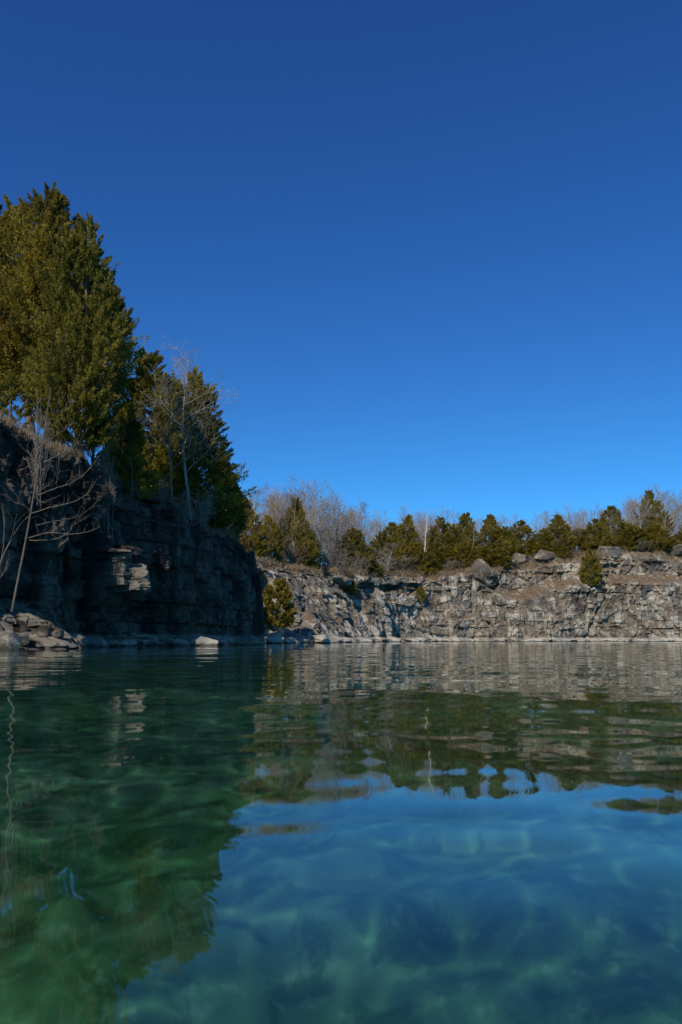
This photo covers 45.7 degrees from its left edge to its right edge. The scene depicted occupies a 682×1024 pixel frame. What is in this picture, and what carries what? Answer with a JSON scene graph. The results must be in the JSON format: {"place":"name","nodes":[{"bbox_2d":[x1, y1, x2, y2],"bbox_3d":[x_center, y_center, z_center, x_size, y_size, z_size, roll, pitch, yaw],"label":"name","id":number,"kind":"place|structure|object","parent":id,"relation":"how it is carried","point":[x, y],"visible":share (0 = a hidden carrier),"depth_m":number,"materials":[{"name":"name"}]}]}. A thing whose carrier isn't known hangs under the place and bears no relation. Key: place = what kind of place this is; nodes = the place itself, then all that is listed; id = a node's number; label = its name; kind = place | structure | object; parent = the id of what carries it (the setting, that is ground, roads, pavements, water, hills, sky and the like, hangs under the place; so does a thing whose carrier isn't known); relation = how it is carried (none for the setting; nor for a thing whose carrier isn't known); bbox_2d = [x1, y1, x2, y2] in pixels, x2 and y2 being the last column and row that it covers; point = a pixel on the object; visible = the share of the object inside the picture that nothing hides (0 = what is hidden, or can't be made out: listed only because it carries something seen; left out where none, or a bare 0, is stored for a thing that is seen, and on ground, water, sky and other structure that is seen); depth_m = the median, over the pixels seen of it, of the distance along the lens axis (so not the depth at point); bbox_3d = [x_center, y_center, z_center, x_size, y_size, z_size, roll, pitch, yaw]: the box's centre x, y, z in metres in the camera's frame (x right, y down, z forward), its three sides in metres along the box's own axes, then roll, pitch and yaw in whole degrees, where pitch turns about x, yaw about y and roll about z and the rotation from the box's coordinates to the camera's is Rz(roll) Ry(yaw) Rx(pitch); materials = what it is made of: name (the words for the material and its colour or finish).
{"place":"outdoors","nodes":[
{"label":"outdoors","id":0,"kind":"place"},
{"bbox_2d":[19,633,29,645],"bbox_3d":[-9.964,3.991,25.293,0.425,0.407,0.506,4,-10,-22],"label":"boulder","id":1,"kind":"object","parent":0,"point":[24,638],"visible":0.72,"depth_m":25.11,"materials":[{"name":"stone"}]},
{"bbox_2d":[0,421,264,648],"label":"cliff","id":2,"kind":"structure","parent":0,"point":[151,572],"depth_m":33.27,"materials":[{"name":"stone"}]},
{"bbox_2d":[0,485,28,577],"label":"bare tree","id":3,"kind":"object","parent":2,"relation":"on","point":[2,556],"visible":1,"depth_m":26.06,"materials":[{"name":"grey plant"}]},
{"bbox_2d":[0,371,33,430],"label":"cedar tree","id":4,"kind":"object","parent":2,"relation":"on","point":[15,408],"visible":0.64,"depth_m":32.44,"materials":[{"name":"green plant"}]},
{"bbox_2d":[0,204,53,408],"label":"cedar tree","id":5,"kind":"object","parent":2,"relation":"on","point":[7,261],"visible":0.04,"depth_m":43.13,"materials":[{"name":"green plant"}]},
{"bbox_2d":[23,389,53,505],"bbox_3d":[-11.226,-2.379,29.914,1.133,4.421,1.147,5,-10,-28],"label":"bare tree","id":6,"kind":"object","parent":2,"relation":"on","point":[37,449],"visible":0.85,"depth_m":29.81,"materials":[{"name":"grey plant"}]},
{"bbox_2d":[35,625,51,637],"bbox_3d":[-9.624,3.877,26.100,0.548,0.479,0.469,-2,-9,11],"label":"boulder","id":7,"kind":"object","parent":2,"relation":"on","point":[44,631],"visible":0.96,"depth_m":25.92,"materials":[{"name":"stone"}]},
{"bbox_2d":[0,382,100,611],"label":"bare tree","id":8,"kind":"object","parent":2,"relation":"on","point":[21,562],"visible":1,"depth_m":25.95,"materials":[{"name":"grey plant"}]},
{"bbox_2d":[51,627,64,638],"bbox_3d":[-9.356,3.958,26.326,0.744,0.432,0.516,-2,-9,14],"label":"boulder","id":9,"kind":"object","parent":2,"relation":"on","point":[57,632],"visible":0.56,"depth_m":26.13,"materials":[{"name":"stone"}]},
{"bbox_2d":[0,181,133,433],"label":"cedar tree","id":10,"kind":"object","parent":2,"relation":"on","point":[21,281],"visible":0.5,"depth_m":38.78,"materials":[{"name":"green plant"}]},
{"bbox_2d":[17,211,148,455],"bbox_3d":[-11.047,-7.253,34.345,5.158,11.434,5.023,5,-10,-27],"label":"cedar tree","id":11,"kind":"object","parent":2,"relation":"on","point":[101,305],"visible":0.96,"depth_m":33.11,"materials":[{"name":"green plant"}]},
{"bbox_2d":[71,427,119,468],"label":"cedar tree","id":12,"kind":"object","parent":2,"relation":"on","point":[109,451],"visible":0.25,"depth_m":35.52,"materials":[{"name":"green plant"}]},
{"bbox_2d":[95,427,118,534],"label":"bare tree","id":13,"kind":"object","parent":2,"relation":"on","point":[106,481],"visible":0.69,"depth_m":34.08,"materials":[{"name":"grey plant"}]},
{"bbox_2d":[98,419,130,465],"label":"bare tree","id":14,"kind":"object","parent":2,"relation":"on","point":[115,441],"visible":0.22,"depth_m":36.30,"materials":[{"name":"grey plant"}]},
{"bbox_2d":[94,402,148,482],"bbox_3d":[-10.364,-3.076,37.949,2.714,4.346,2.643,-7,-11,36],"label":"cedar tree","id":15,"kind":"object","parent":2,"relation":"on","point":[130,428],"visible":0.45,"depth_m":37.76,"materials":[{"name":"green plant"}]},
{"bbox_2d":[0,409,250,553],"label":"dry grass","id":16,"kind":"structure","parent":2,"relation":"on","point":[22,430],"depth_m":32.64,"materials":[{"name":"brown plant"}]},
{"bbox_2d":[110,442,161,498],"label":"cedar tree","id":17,"kind":"object","parent":2,"relation":"on","point":[147,474],"visible":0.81,"depth_m":36.15,"materials":[{"name":"green plant"}]},
{"bbox_2d":[102,347,208,504],"bbox_3d":[-9.839,-4.139,42.855,5.886,9.216,5.731,5,-10,-28],"label":"cedar tree","id":18,"kind":"object","parent":2,"relation":"on","point":[146,378],"visible":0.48,"depth_m":41.60,"materials":[{"name":"green plant"}]},
{"bbox_2d":[153,477,172,505],"bbox_3d":[-8.453,-1.057,38.148,1.459,1.538,1.478,-2,-9,15],"label":"shrub","id":19,"kind":"object","parent":2,"relation":"on","point":[162,490],"visible":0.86,"depth_m":38.16,"materials":[{"name":"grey plant"}]},
{"bbox_2d":[134,377,225,502],"bbox_3d":[-8.181,-3.529,39.040,3.976,6.636,4.841,-2,-9,10],"label":"bare tree","id":20,"kind":"object","parent":2,"relation":"on","point":[169,424],"visible":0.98,"depth_m":39.72,"materials":[{"name":"grey plant"}]},
{"bbox_2d":[146,369,219,513],"bbox_3d":[-10.078,-2.972,47.604,6.632,11.137,6.553,6,-11,-33],"label":"cedar tree","id":21,"kind":"object","parent":2,"relation":"on","point":[173,376],"visible":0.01,"depth_m":48.01,"materials":[{"name":"green plant"}]},
{"bbox_2d":[136,333,240,518],"bbox_3d":[-7.796,-4.256,41.094,6.057,10.026,6.695,4,-10,-23],"label":"bare tree","id":22,"kind":"object","parent":2,"relation":"on","point":[183,426],"visible":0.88,"depth_m":40.93,"materials":[{"name":"grey plant"}]},
{"bbox_2d":[174,481,203,528],"bbox_3d":[-7.569,-0.236,39.715,1.352,2.599,1.427,-7,-11,36],"label":"shrub","id":23,"kind":"object","parent":2,"relation":"on","point":[186,508],"visible":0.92,"depth_m":39.57,"materials":[{"name":"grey plant"}]},
{"bbox_2d":[190,636,218,645],"bbox_3d":[-6.617,6.226,38.044,1.811,0.751,0.875,-3,-10,21],"label":"boulder","id":24,"kind":"object","parent":2,"relation":"on","point":[201,641],"visible":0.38,"depth_m":37.75,"materials":[{"name":"stone"}]},
{"bbox_2d":[193,485,216,523],"bbox_3d":[-7.149,-0.227,42.075,1.631,2.349,1.304,0,-9,0],"label":"shrub","id":25,"kind":"object","parent":2,"relation":"on","point":[202,509],"visible":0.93,"depth_m":42.04,"materials":[{"name":"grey plant"}]},
{"bbox_2d":[153,365,257,528],"bbox_3d":[-7.989,-3.599,45.200,6.628,9.921,6.708,-2,-9,13],"label":"cedar tree","id":26,"kind":"object","parent":2,"relation":"on","point":[214,478],"visible":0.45,"depth_m":44.15,"materials":[{"name":"green plant"}]},
{"bbox_2d":[218,637,230,645],"bbox_3d":[-5.965,6.652,41.026,0.724,0.568,1.351,0,-9,3],"label":"boulder","id":27,"kind":"object","parent":2,"relation":"on","point":[223,642],"visible":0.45,"depth_m":40.57,"materials":[{"name":"stone"}]},
{"bbox_2d":[213,462,251,540],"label":"cedar tree","id":28,"kind":"object","parent":2,"relation":"on","point":[240,521],"visible":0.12,"depth_m":46.38,"materials":[{"name":"green plant"}]},
{"bbox_2d":[249,551,264,640],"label":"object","id":29,"kind":"structure","parent":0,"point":[258,627],"depth_m":50.56,"materials":[{"name":"stone"}]},
{"bbox_2d":[0,642,681,1023],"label":"water","id":30,"kind":"structure","parent":0,"point":[428,832],"depth_m":1.26,"materials":[{"name":"teal liquid"}]},
{"bbox_2d":[0,633,21,649],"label":"boulder","id":31,"kind":"object","parent":30,"relation":"in","point":[10,641],"visible":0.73,"depth_m":23.71,"materials":[{"name":"stone"}]},
{"bbox_2d":[173,639,189,645],"bbox_3d":[-7.174,5.981,36.529,0.648,0.499,0.826,-2,-9,10],"label":"boulder","id":32,"kind":"object","parent":30,"relation":"in","point":[178,642],"visible":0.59,"depth_m":36.20,"materials":[{"name":"stone"}]},
{"bbox_2d":[267,632,282,643],"bbox_3d":[-4.935,9.499,60.289,1.255,1.119,1.316,2,-9,-11],"label":"boulder","id":33,"kind":"object","parent":30,"relation":"in","point":[274,638],"visible":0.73,"depth_m":59.79,"materials":[{"name":"stone"}]},
{"bbox_2d":[283,637,295,642],"bbox_3d":[-4.031,10.015,62.725,0.973,0.589,0.869,6,-11,-31],"label":"boulder","id":34,"kind":"object","parent":30,"relation":"in","point":[288,640],"visible":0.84,"depth_m":62.43,"materials":[{"name":"stone"}]},
{"bbox_2d":[0,0,681,564],"label":"sky","id":35,"kind":"structure","parent":0,"point":[429,252],"materials":[{"name":"blue"}]},
{"bbox_2d":[256,551,681,643],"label":"cliff","id":36,"kind":"structure","parent":0,"point":[632,597],"depth_m":108.24,"materials":[{"name":"stone"}]},
{"bbox_2d":[230,498,272,558],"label":"cedar tree","id":37,"kind":"object","parent":36,"relation":"on","point":[262,548],"visible":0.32,"depth_m":75.39,"materials":[{"name":"green plant"}]},
{"bbox_2d":[249,482,281,539],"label":"bare tree","id":38,"kind":"object","parent":36,"relation":"on","point":[264,504],"visible":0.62,"depth_m":84.70,"materials":[{"name":"grey plant"}]},
{"bbox_2d":[254,514,286,562],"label":"cedar tree","id":39,"kind":"object","parent":36,"relation":"on","point":[275,533],"visible":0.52,"depth_m":81.95,"materials":[{"name":"green plant"}]},
{"bbox_2d":[260,485,293,554],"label":"bare tree","id":40,"kind":"object","parent":36,"relation":"on","point":[283,508],"visible":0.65,"depth_m":87.77,"materials":[{"name":"grey plant"}]},
{"bbox_2d":[262,578,297,627],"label":"cedar tree","id":41,"kind":"object","parent":36,"relation":"on","point":[280,591],"visible":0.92,"depth_m":64.62,"materials":[{"name":"green plant"}]},
{"bbox_2d":[271,473,317,538],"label":"bare tree","id":42,"kind":"object","parent":36,"relation":"on","point":[301,499],"visible":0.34,"depth_m":97.08,"materials":[{"name":"grey plant"}]},
{"bbox_2d":[281,542,309,564],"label":"shrub","id":43,"kind":"object","parent":36,"relation":"on","point":[290,561],"visible":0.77,"depth_m":85.03,"materials":[{"name":"grey plant"}]},
{"bbox_2d":[275,497,321,566],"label":"cedar tree","id":44,"kind":"object","parent":36,"relation":"on","point":[314,553],"visible":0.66,"depth_m":87.35,"materials":[{"name":"green plant"}]},
{"bbox_2d":[293,520,322,569],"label":"cedar tree","id":45,"kind":"object","parent":36,"relation":"on","point":[314,562],"visible":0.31,"depth_m":87.96,"materials":[{"name":"green plant"}]},
{"bbox_2d":[292,477,341,542],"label":"bare tree","id":46,"kind":"object","parent":36,"relation":"on","point":[310,488],"visible":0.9,"depth_m":92.76,"materials":[{"name":"grey plant"}]},
{"bbox_2d":[302,478,335,567],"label":"bare tree","id":47,"kind":"object","parent":36,"relation":"on","point":[331,507],"visible":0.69,"depth_m":93.75,"materials":[{"name":"grey plant"}]},
{"bbox_2d":[311,634,328,642],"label":"boulder","id":48,"kind":"object","parent":36,"relation":"on","point":[322,638],"visible":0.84,"depth_m":66.55,"materials":[{"name":"stone"}]},
{"bbox_2d":[317,542,337,568],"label":"shrub","id":49,"kind":"object","parent":36,"relation":"on","point":[320,564],"visible":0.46,"depth_m":92.32,"materials":[{"name":"grey plant"}]},
{"bbox_2d":[318,536,344,569],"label":"shrub","id":50,"kind":"object","parent":36,"relation":"on","point":[327,561],"visible":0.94,"depth_m":90.94,"materials":[{"name":"grey plant"}]},
{"bbox_2d":[318,488,361,565],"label":"bare tree","id":51,"kind":"object","parent":36,"relation":"on","point":[338,519],"visible":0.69,"depth_m":99.03,"materials":[{"name":"grey plant"}]},
{"bbox_2d":[329,547,360,576],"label":"shrub","id":52,"kind":"object","parent":36,"relation":"on","point":[342,566],"visible":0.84,"depth_m":92.25,"materials":[{"name":"grey plant"}]},
{"bbox_2d":[329,505,362,556],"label":"bare tree","id":53,"kind":"object","parent":36,"relation":"on","point":[343,514],"visible":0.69,"depth_m":99.65,"materials":[{"name":"grey plant"}]},
{"bbox_2d":[344,577,357,595],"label":"cedar tree","id":54,"kind":"object","parent":36,"relation":"on","point":[353,586],"visible":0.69,"depth_m":92.55,"materials":[{"name":"green plant"}]},
{"bbox_2d":[332,528,379,574],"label":"cedar tree","id":55,"kind":"object","parent":36,"relation":"on","point":[360,541],"visible":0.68,"depth_m":98.47,"materials":[{"name":"green plant"}]},
{"bbox_2d":[338,499,376,537],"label":"bare tree","id":56,"kind":"object","parent":36,"relation":"on","point":[362,517],"visible":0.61,"depth_m":109.06,"materials":[{"name":"grey plant"}]},
{"bbox_2d":[350,553,375,571],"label":"shrub","id":57,"kind":"object","parent":36,"relation":"on","point":[361,564],"visible":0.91,"depth_m":96.30,"materials":[{"name":"grey plant"}]},
{"bbox_2d":[359,561,385,575],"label":"cedar tree","id":58,"kind":"object","parent":36,"relation":"on","point":[375,567],"visible":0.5,"depth_m":99.68,"materials":[{"name":"green plant"}]},
{"bbox_2d":[367,529,397,570],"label":"cedar tree","id":59,"kind":"object","parent":36,"relation":"on","point":[379,540],"visible":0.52,"depth_m":106.95,"materials":[{"name":"green plant"}]},
{"bbox_2d":[374,552,397,575],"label":"shrub","id":60,"kind":"object","parent":36,"relation":"on","point":[388,565],"visible":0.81,"depth_m":102.14,"materials":[{"name":"grey plant"}]},
{"bbox_2d":[364,542,419,572],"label":"bare tree","id":61,"kind":"object","parent":36,"relation":"on","point":[394,543],"visible":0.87,"depth_m":103.95,"materials":[{"name":"brown plant"}]},
{"bbox_2d":[378,521,412,570],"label":"cedar tree","id":62,"kind":"object","parent":36,"relation":"on","point":[395,535],"visible":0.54,"depth_m":107.91,"materials":[{"name":"green plant"}]},
{"bbox_2d":[389,555,417,570],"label":"shrub","id":63,"kind":"object","parent":36,"relation":"on","point":[401,566],"visible":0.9,"depth_m":106.04,"materials":[{"name":"grey plant"}]},
{"bbox_2d":[392,514,422,569],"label":"cedar tree","id":64,"kind":"object","parent":36,"relation":"on","point":[409,535],"visible":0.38,"depth_m":113.69,"materials":[{"name":"green plant"}]},
{"bbox_2d":[416,585,426,601],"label":"cedar tree","id":65,"kind":"object","parent":36,"relation":"on","point":[420,590],"visible":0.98,"depth_m":104.08,"materials":[{"name":"green plant"}]},
{"bbox_2d":[422,510,428,571],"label":"dead tree","id":66,"kind":"object","parent":36,"relation":"on","point":[426,530],"visible":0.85,"depth_m":110.23,"materials":[{"name":"grey wood"}]},
{"bbox_2d":[401,543,451,575],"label":"cedar tree","id":67,"kind":"object","parent":36,"relation":"on","point":[416,548],"visible":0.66,"depth_m":108.76,"materials":[{"name":"green plant"}]},
{"bbox_2d":[419,537,452,568],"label":"cedar tree","id":68,"kind":"object","parent":36,"relation":"on","point":[435,543],"visible":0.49,"depth_m":111.57,"materials":[{"name":"green plant"}]},
{"bbox_2d":[421,516,461,566],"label":"cedar tree","id":69,"kind":"object","parent":36,"relation":"on","point":[441,520],"visible":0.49,"depth_m":114.46,"materials":[{"name":"green plant"}]},
{"bbox_2d":[224,484,681,568],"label":"woods","id":70,"kind":"object","parent":36,"relation":"on","point":[421,523],"visible":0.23,"depth_m":121.84,"materials":[{"name":"grey plant"}]},
{"bbox_2d":[437,522,470,567],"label":"cedar tree","id":71,"kind":"object","parent":36,"relation":"on","point":[458,537],"visible":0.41,"depth_m":114.85,"materials":[{"name":"green plant"}]},
{"bbox_2d":[443,557,465,571],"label":"shrub","id":72,"kind":"object","parent":36,"relation":"on","point":[452,562],"visible":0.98,"depth_m":109.89,"materials":[{"name":"grey plant"}]},
{"bbox_2d":[451,541,481,569],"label":"cedar tree","id":73,"kind":"object","parent":36,"relation":"on","point":[468,551],"visible":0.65,"depth_m":112.19,"materials":[{"name":"green plant"}]},
{"bbox_2d":[447,512,485,563],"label":"cedar tree","id":74,"kind":"object","parent":36,"relation":"on","point":[464,521],"visible":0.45,"depth_m":116.80,"materials":[{"name":"green plant"}]},
{"bbox_2d":[255,548,681,578],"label":"dry grass","id":75,"kind":"structure","parent":36,"relation":"on","point":[297,567],"depth_m":107.98,"materials":[{"name":"brown plant"}]},
{"bbox_2d":[468,559,496,576],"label":"boulder","id":76,"kind":"object","parent":36,"relation":"on","point":[485,567],"visible":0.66,"depth_m":110.14,"materials":[{"name":"stone"}]},
{"bbox_2d":[474,514,512,563],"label":"cedar tree","id":77,"kind":"object","parent":36,"relation":"on","point":[493,533],"visible":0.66,"depth_m":118.48,"materials":[{"name":"green plant"}]},
{"bbox_2d":[471,543,516,567],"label":"cedar tree","id":78,"kind":"object","parent":36,"relation":"on","point":[497,556],"visible":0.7,"depth_m":113.79,"materials":[{"name":"green plant"}]},
{"bbox_2d":[491,526,520,557],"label":"cedar tree","id":79,"kind":"object","parent":36,"relation":"on","point":[509,534],"visible":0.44,"depth_m":119.57,"materials":[{"name":"green plant"}]},
{"bbox_2d":[507,553,527,564],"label":"boulder","id":80,"kind":"object","parent":36,"relation":"on","point":[519,558],"visible":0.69,"depth_m":115.47,"materials":[{"name":"stone"}]},
{"bbox_2d":[507,520,546,555],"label":"cedar tree","id":81,"kind":"object","parent":36,"relation":"on","point":[525,529],"visible":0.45,"depth_m":120.56,"materials":[{"name":"green plant"}]},
{"bbox_2d":[513,541,541,559],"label":"cedar tree","id":82,"kind":"object","parent":36,"relation":"on","point":[530,543],"visible":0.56,"depth_m":118.66,"materials":[{"name":"green plant"}]},
{"bbox_2d":[534,549,556,562],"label":"boulder","id":83,"kind":"object","parent":36,"relation":"on","point":[544,556],"visible":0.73,"depth_m":115.71,"materials":[{"name":"stone"}]},
{"bbox_2d":[530,528,562,555],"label":"cedar tree","id":84,"kind":"object","parent":36,"relation":"on","point":[544,537],"visible":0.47,"depth_m":120.45,"materials":[{"name":"green plant"}]},
{"bbox_2d":[536,514,576,552],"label":"cedar tree","id":85,"kind":"object","parent":36,"relation":"on","point":[553,527],"visible":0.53,"depth_m":122.13,"materials":[{"name":"green plant"}]},
{"bbox_2d":[553,543,572,559],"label":"cedar tree","id":86,"kind":"object","parent":36,"relation":"on","point":[564,551],"visible":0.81,"depth_m":117.67,"materials":[{"name":"green plant"}]},
{"bbox_2d":[560,528,601,553],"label":"cedar tree","id":87,"kind":"object","parent":36,"relation":"on","point":[583,537],"visible":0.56,"depth_m":121.65,"materials":[{"name":"green plant"}]},
{"bbox_2d":[578,549,602,586],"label":"cedar tree","id":88,"kind":"object","parent":36,"relation":"on","point":[588,577],"visible":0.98,"depth_m":112.53,"materials":[{"name":"green plant"}]},
{"bbox_2d":[580,518,620,550],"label":"cedar tree","id":89,"kind":"object","parent":36,"relation":"on","point":[595,528],"visible":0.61,"depth_m":122.77,"materials":[{"name":"green plant"}]},
{"bbox_2d":[598,546,620,558],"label":"boulder","id":90,"kind":"object","parent":36,"relation":"on","point":[612,552],"visible":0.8,"depth_m":119.24,"materials":[{"name":"stone"}]},
{"bbox_2d":[595,505,632,545],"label":"cedar tree","id":91,"kind":"object","parent":36,"relation":"on","point":[617,513],"visible":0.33,"depth_m":130.32,"materials":[{"name":"green plant"}]},
{"bbox_2d":[604,521,649,550],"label":"cedar tree","id":92,"kind":"object","parent":36,"relation":"on","point":[625,535],"visible":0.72,"depth_m":123.24,"materials":[{"name":"green plant"}]},
{"bbox_2d":[619,528,661,551],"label":"cedar tree","id":93,"kind":"object","parent":36,"relation":"on","point":[645,542],"visible":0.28,"depth_m":123.96,"materials":[{"name":"green plant"}]},
{"bbox_2d":[627,498,654,528],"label":"bare tree","id":94,"kind":"object","parent":36,"relation":"on","point":[644,515],"visible":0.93,"depth_m":128.00,"materials":[{"name":"grey plant"}]},
{"bbox_2d":[636,537,654,551],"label":"shrub","id":95,"kind":"object","parent":36,"relation":"on","point":[641,542],"visible":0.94,"depth_m":122.12,"materials":[{"name":"grey plant"}]},
{"bbox_2d":[634,489,676,536],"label":"cedar tree","id":96,"kind":"object","parent":36,"relation":"on","point":[655,504],"visible":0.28,"depth_m":129.74,"materials":[{"name":"green plant"}]},
{"bbox_2d":[640,524,678,552],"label":"cedar tree","id":97,"kind":"object","parent":36,"relation":"on","point":[666,540],"visible":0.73,"depth_m":123.09,"materials":[{"name":"green plant"}]},
{"bbox_2d":[658,491,681,535],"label":"bare tree","id":98,"kind":"object","parent":36,"relation":"on","point":[678,508],"visible":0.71,"depth_m":130.31,"materials":[{"name":"grey plant"}]},
{"bbox_2d":[660,544,681,555],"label":"boulder","id":99,"kind":"object","parent":36,"relation":"on","point":[676,549],"visible":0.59,"depth_m":122.97,"materials":[{"name":"stone"}]},
{"bbox_2d":[666,495,681,542],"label":"bare tree","id":100,"kind":"object","parent":36,"relation":"on","point":[675,515],"visible":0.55,"depth_m":134.79,"materials":[{"name":"grey plant"}]},
{"bbox_2d":[672,529,681,543],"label":"cedar tree","id":101,"kind":"object","parent":36,"relation":"on","point":[679,536],"visible":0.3,"depth_m":130.12,"materials":[{"name":"green plant"}]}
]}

